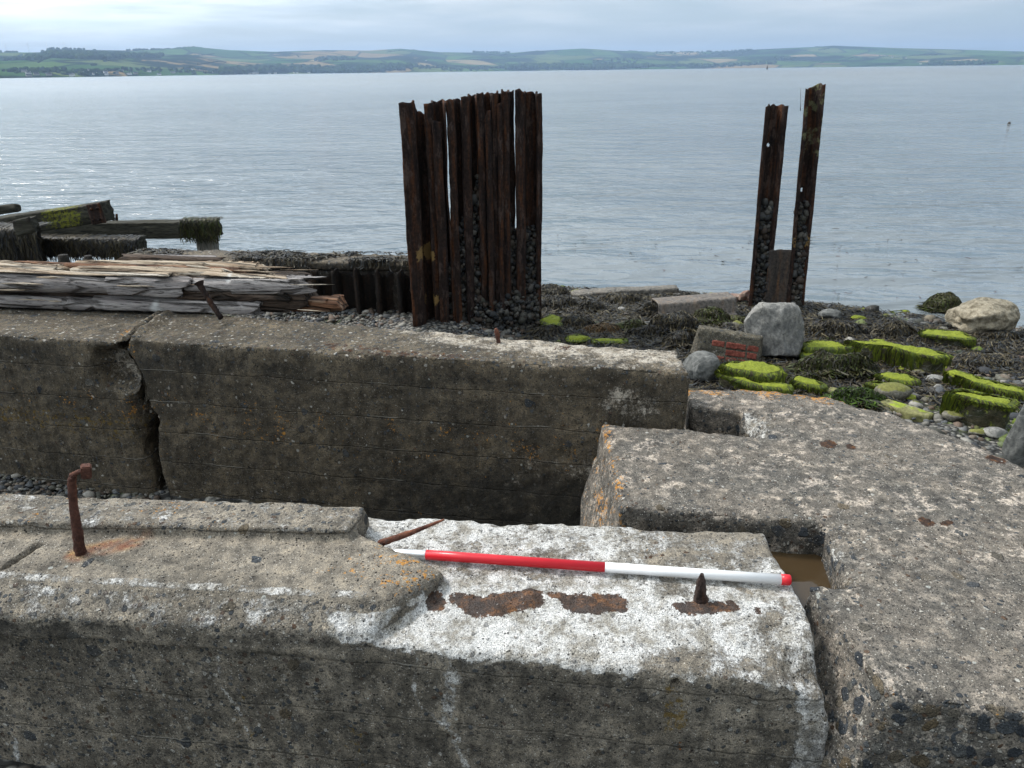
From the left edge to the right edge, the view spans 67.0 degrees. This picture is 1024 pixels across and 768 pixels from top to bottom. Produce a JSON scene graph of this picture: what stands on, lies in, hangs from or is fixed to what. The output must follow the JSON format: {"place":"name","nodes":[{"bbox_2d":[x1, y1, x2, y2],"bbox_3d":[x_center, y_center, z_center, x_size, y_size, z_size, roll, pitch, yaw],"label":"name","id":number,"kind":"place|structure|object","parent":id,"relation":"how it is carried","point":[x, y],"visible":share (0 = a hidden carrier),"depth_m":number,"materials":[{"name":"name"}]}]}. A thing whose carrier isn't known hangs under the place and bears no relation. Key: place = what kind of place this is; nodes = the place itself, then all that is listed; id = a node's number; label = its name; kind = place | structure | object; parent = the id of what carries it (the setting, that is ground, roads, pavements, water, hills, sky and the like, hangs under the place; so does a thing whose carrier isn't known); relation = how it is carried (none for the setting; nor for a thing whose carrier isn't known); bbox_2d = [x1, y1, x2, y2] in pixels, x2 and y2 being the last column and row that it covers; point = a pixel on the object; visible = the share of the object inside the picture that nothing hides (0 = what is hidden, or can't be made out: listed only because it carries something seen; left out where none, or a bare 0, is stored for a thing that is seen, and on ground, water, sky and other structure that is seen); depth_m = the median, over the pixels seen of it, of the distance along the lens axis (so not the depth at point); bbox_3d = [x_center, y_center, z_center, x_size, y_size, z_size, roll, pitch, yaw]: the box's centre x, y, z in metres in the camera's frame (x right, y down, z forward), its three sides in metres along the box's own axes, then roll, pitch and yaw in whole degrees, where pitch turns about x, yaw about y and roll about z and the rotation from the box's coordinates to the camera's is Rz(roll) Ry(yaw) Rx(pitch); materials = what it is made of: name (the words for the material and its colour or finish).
{"place":"outdoors","nodes":[
{"label":"outdoors","id":0,"kind":"place"},
{"bbox_2d":[0,65,1023,328],"bbox_3d":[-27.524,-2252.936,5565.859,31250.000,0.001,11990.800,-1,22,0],"label":"sea","id":1,"kind":"structure","parent":0,"point":[924,165],"depth_m":29.05,"materials":[{"name":"liquid"}]},
{"bbox_2d":[40,214,223,259],"bbox_3d":[-6.471,-1.875,12.996,3.766,2.017,0.456,2,22,7],"label":"timber trestle","id":2,"kind":"object","parent":1,"relation":"in","point":[205,233],"visible":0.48,"depth_m":12.54,"materials":[{"name":"wood"}]},
{"bbox_2d":[558,227,1019,307],"bbox_3d":[4.036,-2.241,14.161,9.813,0.030,6.219,-1,22,0],"label":"floating weed","id":3,"kind":"object","parent":1,"relation":"on","point":[837,266],"visible":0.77,"depth_m":14.26,"materials":[{"name":"brown plant"}]},
{"bbox_2d":[0,46,1023,77],"bbox_3d":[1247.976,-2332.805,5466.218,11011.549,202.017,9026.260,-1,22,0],"label":"hills","id":4,"kind":"structure","parent":0,"point":[187,57],"depth_m":5742.49,"materials":[{"name":"green plant"}]},
{"bbox_2d":[0,46,998,75],"bbox_3d":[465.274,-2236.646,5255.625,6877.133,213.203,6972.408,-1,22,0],"label":"woodland","id":5,"kind":"object","parent":4,"relation":"on","point":[80,53],"visible":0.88,"depth_m":4470.52,"materials":[{"name":"green plant"}]},
{"bbox_2d":[0,294,1023,767],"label":"beach","id":6,"kind":"structure","parent":0,"point":[992,446],"depth_m":6.53,"materials":[{"name":"grey gravel"}]},
{"bbox_2d":[0,216,51,260],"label":"weedy post","id":7,"kind":"object","parent":6,"relation":"on","point":[20,240],"visible":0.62,"depth_m":10.98,"materials":[{"name":"brown wood"}]},
{"bbox_2d":[40,233,146,261],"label":"weedy beam","id":8,"kind":"structure","parent":7,"relation":"on","point":[77,246],"depth_m":11.45,"materials":[{"name":"black plant"}]},
{"bbox_2d":[0,200,114,231],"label":"fallen beam","id":9,"kind":"structure","parent":8,"relation":"on","point":[94,213],"depth_m":11.72,"materials":[{"name":"wood"}]},
{"bbox_2d":[0,204,20,214],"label":"timber scrap","id":10,"kind":"object","parent":9,"relation":"on","point":[8,208],"visible":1,"depth_m":13.71,"materials":[{"name":"wood"}]},
{"bbox_2d":[58,254,69,261],"bbox_3d":[-5.691,-1.219,9.952,0.153,0.903,0.142,17,28,36],"label":"weedy stump","id":11,"kind":"object","parent":6,"relation":"on","point":[63,257],"visible":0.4,"depth_m":9.76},
{"bbox_2d":[0,307,165,497],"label":"concrete wall","id":12,"kind":"structure","parent":6,"relation":"on","point":[72,393],"depth_m":3.69,"materials":[{"name":"grey concrete"}]},
{"bbox_2d":[0,254,347,319],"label":"timber baulk","id":13,"kind":"object","parent":12,"relation":"on","point":[218,286],"visible":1,"depth_m":3.83,"materials":[{"name":"wood"}]},
{"bbox_2d":[83,255,93,259],"bbox_3d":[-5.377,-1.219,9.945,0.156,0.879,0.146,-11,24,-24],"label":"weedy stump","id":14,"kind":"object","parent":6,"relation":"on","point":[88,257],"visible":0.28,"depth_m":9.76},
{"bbox_2d":[127,248,411,314],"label":"sheet pile wall","id":15,"kind":"structure","parent":6,"relation":"on","point":[380,284],"depth_m":9.97,"materials":[{"name":"metal"}]},
{"bbox_2d":[128,310,689,526],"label":"concrete wall","id":16,"kind":"structure","parent":6,"relation":"on","point":[389,424],"depth_m":3.39,"materials":[{"name":"concrete"}]},
{"bbox_2d":[0,463,828,767],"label":"concrete wall","id":17,"kind":"structure","parent":6,"relation":"on","point":[140,633],"depth_m":2.05,"materials":[{"name":"concrete"}]},
{"bbox_2d":[393,549,791,585],"bbox_3d":[0.182,0.506,2.159,1.151,0.030,0.030,2,22,7],"label":"ranging rod","id":18,"kind":"object","parent":17,"relation":"on","point":[636,569],"visible":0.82,"depth_m":2.14,"materials":[{"name":"metal"}]},
{"bbox_2d":[398,88,542,331],"bbox_3d":[-0.425,-1.905,9.383,1.853,3.124,0.451,-11,24,-23],"label":"sheet pile row","id":19,"kind":"object","parent":6,"relation":"on","point":[474,254],"visible":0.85,"depth_m":9.29,"materials":[{"name":"metal"}]},
{"bbox_2d":[0,285,1023,499],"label":"shingle","id":20,"kind":"object","parent":6,"relation":"on","point":[18,485],"visible":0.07,"depth_m":8.93,"materials":[{"name":"grey gravel"}]},
{"bbox_2d":[520,324,572,339],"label":"seaweed mound","id":21,"kind":"object","parent":6,"relation":"on","point":[548,330],"visible":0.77,"depth_m":9.43,"materials":[{"name":"plant"}]},
{"bbox_2d":[539,314,562,326],"bbox_3d":[0.521,-0.666,10.147,0.353,0.440,0.444,-1,22,0],"label":"mossy slab","id":22,"kind":"object","parent":6,"relation":"on","point":[549,319],"depth_m":10.00,"materials":[{"name":"green plant"}]},
{"bbox_2d":[541,283,571,296],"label":"seaweed mound","id":23,"kind":"object","parent":6,"relation":"on","point":[551,289],"visible":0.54,"depth_m":11.90,"materials":[{"name":"grey plant"}]},
{"bbox_2d":[543,294,577,313],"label":"seaweed mound","id":24,"kind":"object","parent":6,"relation":"on","point":[561,302],"visible":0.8,"depth_m":10.95,"materials":[{"name":"grey plant"}]},
{"bbox_2d":[565,334,590,344],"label":"mossy slab","id":25,"kind":"object","parent":6,"relation":"on","point":[576,338],"depth_m":9.04,"materials":[{"name":"green plant"}]},
{"bbox_2d":[560,314,596,329],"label":"seaweed mound","id":26,"kind":"object","parent":6,"relation":"on","point":[577,321],"visible":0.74,"depth_m":9.87,"materials":[{"name":"black plant"}]},
{"bbox_2d":[568,300,613,315],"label":"seaweed mound","id":27,"kind":"object","parent":6,"relation":"on","point":[587,305],"visible":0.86,"depth_m":10.76,"materials":[{"name":"plant"}]},
{"bbox_2d":[576,322,625,336],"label":"seaweed mound","id":28,"kind":"object","parent":6,"relation":"on","point":[601,327],"visible":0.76,"depth_m":9.64,"materials":[{"name":"brown plant"}]},
{"bbox_2d":[590,338,628,345],"bbox_3d":[1.155,-0.352,9.159,0.465,0.392,0.148,-1,22,0],"label":"mossy slab","id":29,"kind":"object","parent":6,"relation":"on","point":[614,340],"depth_m":9.06,"materials":[{"name":"green plant"}]},
{"bbox_2d":[592,292,645,307],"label":"seaweed mound","id":30,"kind":"object","parent":6,"relation":"on","point":[620,298],"visible":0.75,"depth_m":11.33,"materials":[{"name":"grey plant"}]},
{"bbox_2d":[571,285,678,298],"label":"concrete beam","id":31,"kind":"structure","parent":6,"relation":"on","point":[647,290],"depth_m":11.98,"materials":[{"name":"grey concrete"}]},
{"bbox_2d":[615,318,645,331],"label":"seaweed mound","id":32,"kind":"object","parent":6,"relation":"on","point":[625,325],"visible":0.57,"depth_m":9.75,"materials":[{"name":"green plant"}]},
{"bbox_2d":[628,301,657,317],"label":"seaweed mound","id":33,"kind":"object","parent":6,"relation":"on","point":[649,308],"visible":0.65,"depth_m":10.54,"materials":[{"name":"black plant"}]},
{"bbox_2d":[624,325,666,342],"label":"seaweed mound","id":34,"kind":"object","parent":6,"relation":"on","point":[649,331],"visible":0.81,"depth_m":9.44,"materials":[{"name":"black plant"}]},
{"bbox_2d":[638,310,700,335],"bbox_3d":[2.030,-0.729,9.649,1.057,0.371,0.880,-1,22,0],"label":"seaweed mound","id":35,"kind":"object","parent":6,"relation":"on","point":[674,321],"visible":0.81,"depth_m":9.47,"materials":[{"name":"plant"}]},
{"bbox_2d":[654,330,694,351],"bbox_3d":[1.964,-0.497,9.000,0.794,0.294,0.705,-1,22,0],"label":"seaweed mound","id":36,"kind":"object","parent":6,"relation":"on","point":[677,339],"visible":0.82,"depth_m":8.86,"materials":[{"name":"brown plant"}]},
{"bbox_2d":[682,350,719,381],"bbox_3d":[1.905,-0.166,7.812,0.365,0.322,0.328,-1,22,0],"label":"boulder","id":37,"kind":"object","parent":6,"relation":"on","point":[702,365],"visible":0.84,"depth_m":7.69,"materials":[{"name":"stone"}]},
{"bbox_2d":[692,306,734,326],"bbox_3d":[2.642,-0.885,10.240,0.820,0.301,0.740,-16,26,-32],"label":"seaweed mound","id":38,"kind":"object","parent":6,"relation":"on","point":[712,315],"visible":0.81,"depth_m":10.14,"materials":[{"name":"green plant"}]},
{"bbox_2d":[690,325,762,361],"bbox_3d":[2.360,-0.380,8.511,0.765,0.500,0.306,2,22,7],"label":"brick block","id":39,"kind":"object","parent":6,"relation":"on","point":[720,343],"depth_m":8.41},
{"bbox_2d":[722,322,733,326],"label":"rock","id":40,"kind":"object","parent":6,"relation":"on","point":[728,323],"visible":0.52,"depth_m":10.02,"materials":[{"name":"grey stone"}]},
{"bbox_2d":[730,315,745,321],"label":"seaweed mound","id":41,"kind":"object","parent":6,"relation":"on","point":[740,318],"visible":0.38,"depth_m":10.21,"materials":[{"name":"green plant"}]},
{"bbox_2d":[732,320,743,326],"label":"rock","id":42,"kind":"object","parent":6,"relation":"on","point":[737,322],"visible":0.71,"depth_m":10.05,"materials":[{"name":"yellow stone"}]},
{"bbox_2d":[730,290,748,302],"bbox_3d":[3.399,-1.287,11.495,0.441,0.205,0.322,12,25,29],"label":"brick rubble","id":43,"kind":"object","parent":6,"relation":"on","point":[743,296],"visible":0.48,"depth_m":11.41,"materials":[{"name":"brown brick"}]},
{"bbox_2d":[717,360,787,382],"bbox_3d":[2.344,0.097,7.609,0.640,0.602,0.401,-1,22,0],"label":"mossy slab","id":44,"kind":"object","parent":6,"relation":"on","point":[758,372],"depth_m":7.46,"materials":[{"name":"green plant"}]},
{"bbox_2d":[714,369,794,394],"bbox_3d":[2.290,0.162,7.505,0.830,0.488,0.252,17,28,37],"label":"mossy slab","id":45,"kind":"object","parent":6,"relation":"on","point":[742,383],"depth_m":7.35,"materials":[{"name":"green plant"}]},
{"bbox_2d":[516,285,1023,412],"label":"seaweed","id":46,"kind":"object","parent":6,"relation":"on","point":[849,313],"visible":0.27,"depth_m":9.33,"materials":[{"name":"plant"}]},
{"bbox_2d":[651,292,737,315],"bbox_3d":[2.500,-1.073,10.637,1.097,0.262,0.470,-3,22,-7],"label":"concrete beam","id":47,"kind":"object","parent":46,"relation":"on","point":[724,301],"visible":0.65,"depth_m":10.52,"materials":[{"name":"grey concrete"}]},
{"bbox_2d":[744,302,803,357],"bbox_3d":[2.920,-0.597,8.618,0.649,0.719,0.477,11,25,26],"label":"boulder","id":48,"kind":"object","parent":6,"relation":"on","point":[779,327],"visible":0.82,"depth_m":8.43,"materials":[{"name":"grey stone"}]},
{"bbox_2d":[748,83,825,306],"bbox_3d":[3.795,-2.502,10.750,0.881,3.131,0.221,-1,22,0],"label":"sheet pile pair","id":49,"kind":"object","parent":6,"relation":"on","point":[778,275],"visible":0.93,"depth_m":10.74,"materials":[{"name":"metal"}]},
{"bbox_2d":[580,389,1023,767],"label":"concrete slab","id":50,"kind":"structure","parent":6,"relation":"on","point":[911,534],"depth_m":2.36,"materials":[{"name":"grey concrete"}]},
{"bbox_2d":[771,551,830,607],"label":"puddle","id":51,"kind":"object","parent":50,"relation":"on","point":[806,572],"visible":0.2,"depth_m":2.35,"materials":[{"name":"brown liquid"}]},
{"bbox_2d":[789,376,828,395],"bbox_3d":[2.892,0.163,7.577,0.368,0.432,0.221,12,26,29],"label":"mossy slab","id":52,"kind":"object","parent":6,"relation":"on","point":[809,385],"depth_m":7.46,"materials":[{"name":"green plant"}]},
{"bbox_2d":[786,371,834,386],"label":"seaweed mound","id":53,"kind":"object","parent":6,"relation":"on","point":[809,374],"visible":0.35,"depth_m":7.69,"materials":[{"name":"plant"}]},
{"bbox_2d":[799,351,839,358],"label":"mossy slab","id":54,"kind":"structure","parent":6,"relation":"on","point":[802,355],"depth_m":8.49,"materials":[{"name":"green plant"}]},
{"bbox_2d":[801,340,853,353],"bbox_3d":[3.500,-0.208,8.693,0.578,0.545,0.298,-1,22,0],"label":"mossy slab","id":55,"kind":"object","parent":6,"relation":"on","point":[813,346],"depth_m":8.51,"materials":[{"name":"green plant"}]},
{"bbox_2d":[818,308,841,319],"bbox_3d":[4.347,-0.943,10.562,0.335,0.168,0.234,-1,22,0],"label":"boulder","id":56,"kind":"object","parent":6,"relation":"on","point":[829,312],"visible":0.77,"depth_m":10.48,"materials":[{"name":"stone"}]},
{"bbox_2d":[786,348,885,382],"bbox_3d":[3.390,-0.184,8.031,1.324,0.370,0.650,-1,22,0],"label":"seaweed mound","id":57,"kind":"object","parent":6,"relation":"on","point":[821,362],"visible":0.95,"depth_m":7.92,"materials":[{"name":"plant"}]},
{"bbox_2d":[804,319,870,340],"bbox_3d":[4.035,-0.681,9.702,1.351,0.301,0.833,-1,22,0],"label":"seaweed mound","id":58,"kind":"object","parent":6,"relation":"on","point":[831,329],"visible":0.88,"depth_m":9.53,"materials":[{"name":"grey plant"}]},
{"bbox_2d":[816,386,895,411],"bbox_3d":[3.203,0.124,7.194,0.977,0.247,0.518,-1,22,0],"label":"seaweed mound","id":59,"kind":"object","parent":6,"relation":"on","point":[866,397],"visible":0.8,"depth_m":7.11,"materials":[{"name":"green plant"}]},
{"bbox_2d":[851,315,866,319],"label":"rock","id":60,"kind":"object","parent":6,"relation":"on","point":[856,316],"visible":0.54,"depth_m":10.51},
{"bbox_2d":[864,305,878,311],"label":"rock","id":61,"kind":"object","parent":6,"relation":"on","point":[874,308],"visible":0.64,"depth_m":11.04,"materials":[{"name":"grey stone"}]},
{"bbox_2d":[862,380,886,389],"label":"mossy slab","id":62,"kind":"structure","parent":6,"relation":"on","point":[872,384],"depth_m":7.54,"materials":[{"name":"green plant"}]},
{"bbox_2d":[826,387,933,421],"bbox_3d":[3.397,0.305,7.210,0.206,0.362,0.947,-20,29,-39],"label":"mossy slab","id":63,"kind":"object","parent":6,"relation":"on","point":[906,411],"depth_m":6.93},
{"bbox_2d":[868,320,917,340],"bbox_3d":[4.738,-0.647,9.637,1.063,0.282,0.760,-1,22,0],"label":"seaweed mound","id":64,"kind":"object","parent":6,"relation":"on","point":[893,329],"visible":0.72,"depth_m":9.53,"materials":[{"name":"plant"}]},
{"bbox_2d":[874,382,912,399],"bbox_3d":[3.643,0.069,7.399,0.329,0.164,0.258,-1,22,0],"label":"stone","id":65,"kind":"object","parent":6,"relation":"on","point":[897,391],"visible":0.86,"depth_m":7.31,"materials":[{"name":"stone"}]},
{"bbox_2d":[872,372,921,388],"bbox_3d":[3.869,0.121,7.819,0.425,0.439,0.299,-1,22,0],"label":"mossy slab","id":66,"kind":"object","parent":6,"relation":"on","point":[905,379],"depth_m":7.71,"materials":[{"name":"green plant"}]},
{"bbox_2d":[843,340,953,374],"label":"mossy slab","id":67,"kind":"structure","parent":6,"relation":"on","point":[916,358],"depth_m":8.27,"materials":[{"name":"green plant"}]},
{"bbox_2d":[906,394,915,399],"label":"rock","id":68,"kind":"object","parent":6,"relation":"on","point":[911,397],"visible":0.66,"depth_m":7.35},
{"bbox_2d":[912,369,926,373],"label":"stone","id":69,"kind":"object","parent":6,"relation":"on","point":[921,372],"visible":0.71,"depth_m":8.14,"materials":[{"name":"grey stone"}]},
{"bbox_2d":[902,333,945,347],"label":"seaweed mound","id":70,"kind":"object","parent":6,"relation":"on","point":[918,339],"visible":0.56,"depth_m":9.29,"materials":[{"name":"grey plant"}]},
{"bbox_2d":[920,386,935,394],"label":"rock","id":71,"kind":"object","parent":6,"relation":"on","point":[931,389],"visible":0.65,"depth_m":7.51,"materials":[{"name":"grey stone"}]},
{"bbox_2d":[921,396,937,401],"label":"stone","id":72,"kind":"object","parent":6,"relation":"on","point":[924,398],"visible":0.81,"depth_m":7.31,"materials":[{"name":"grey stone"}]},
{"bbox_2d":[924,374,942,383],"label":"stone","id":73,"kind":"object","parent":6,"relation":"on","point":[931,376],"visible":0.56,"depth_m":7.88,"materials":[{"name":"grey stone"}]},
{"bbox_2d":[915,291,961,315],"bbox_3d":[6.293,-1.139,11.303,0.991,0.434,0.791,-1,22,0],"label":"seaweed mound","id":74,"kind":"object","parent":6,"relation":"on","point":[943,302],"visible":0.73,"depth_m":11.17,"materials":[{"name":"green plant"}]},
{"bbox_2d":[917,329,976,348],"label":"mossy slab","id":75,"kind":"structure","parent":6,"relation":"on","point":[958,338],"depth_m":9.23,"materials":[{"name":"green plant"}]},
{"bbox_2d":[941,410,964,421],"bbox_3d":[3.913,0.276,6.801,0.227,0.115,0.210,-21,30,-40],"label":"stone","id":76,"kind":"object","parent":6,"relation":"on","point":[951,416],"visible":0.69,"depth_m":6.74,"materials":[{"name":"grey stone"}]},
{"bbox_2d":[968,429,985,436],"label":"stone","id":77,"kind":"object","parent":6,"relation":"on","point":[980,432],"visible":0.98,"depth_m":6.46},
{"bbox_2d":[939,388,1020,428],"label":"mossy slab","id":78,"kind":"structure","parent":6,"relation":"on","point":[979,409],"depth_m":6.63,"materials":[{"name":"green plant"}]},
{"bbox_2d":[945,297,1020,334],"bbox_3d":[6.112,-0.865,9.982,0.907,0.483,0.684,-11,24,-25],"label":"boulder","id":79,"kind":"object","parent":6,"relation":"on","point":[978,315],"visible":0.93,"depth_m":9.77,"materials":[{"name":"stone"}]},
{"bbox_2d":[942,369,1023,404],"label":"mossy slab","id":80,"kind":"structure","parent":6,"relation":"on","point":[964,380],"depth_m":7.49,"materials":[{"name":"green plant"}]},
{"bbox_2d":[948,352,1022,376],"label":"seaweed mound","id":81,"kind":"object","parent":6,"relation":"on","point":[972,361],"visible":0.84,"depth_m":8.38,"materials":[{"name":"plant"}]},
{"bbox_2d":[983,427,1007,438],"bbox_3d":[4.043,0.404,6.473,0.198,0.082,0.150,-1,22,0],"label":"stone","id":82,"kind":"object","parent":6,"relation":"on","point":[994,432],"visible":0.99,"depth_m":6.43,"materials":[{"name":"grey stone"}]},
{"bbox_2d":[976,338,1021,354],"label":"seaweed mound","id":83,"kind":"object","parent":6,"relation":"on","point":[989,344],"visible":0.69,"depth_m":9.18,"materials":[{"name":"brown plant"}]},
{"bbox_2d":[978,330,1023,345],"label":"seaweed mound","id":84,"kind":"object","parent":6,"relation":"on","point":[1001,334],"visible":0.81,"depth_m":9.62,"materials":[{"name":"grey plant"}]},
{"bbox_2d":[1002,405,1023,467],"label":"boulder","id":85,"kind":"object","parent":6,"relation":"on","point":[1013,448],"visible":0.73,"depth_m":5.84,"materials":[{"name":"stone"}]},
{"bbox_2d":[0,0,1023,52],"label":"sky","id":86,"kind":"structure","parent":0,"point":[466,26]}
]}

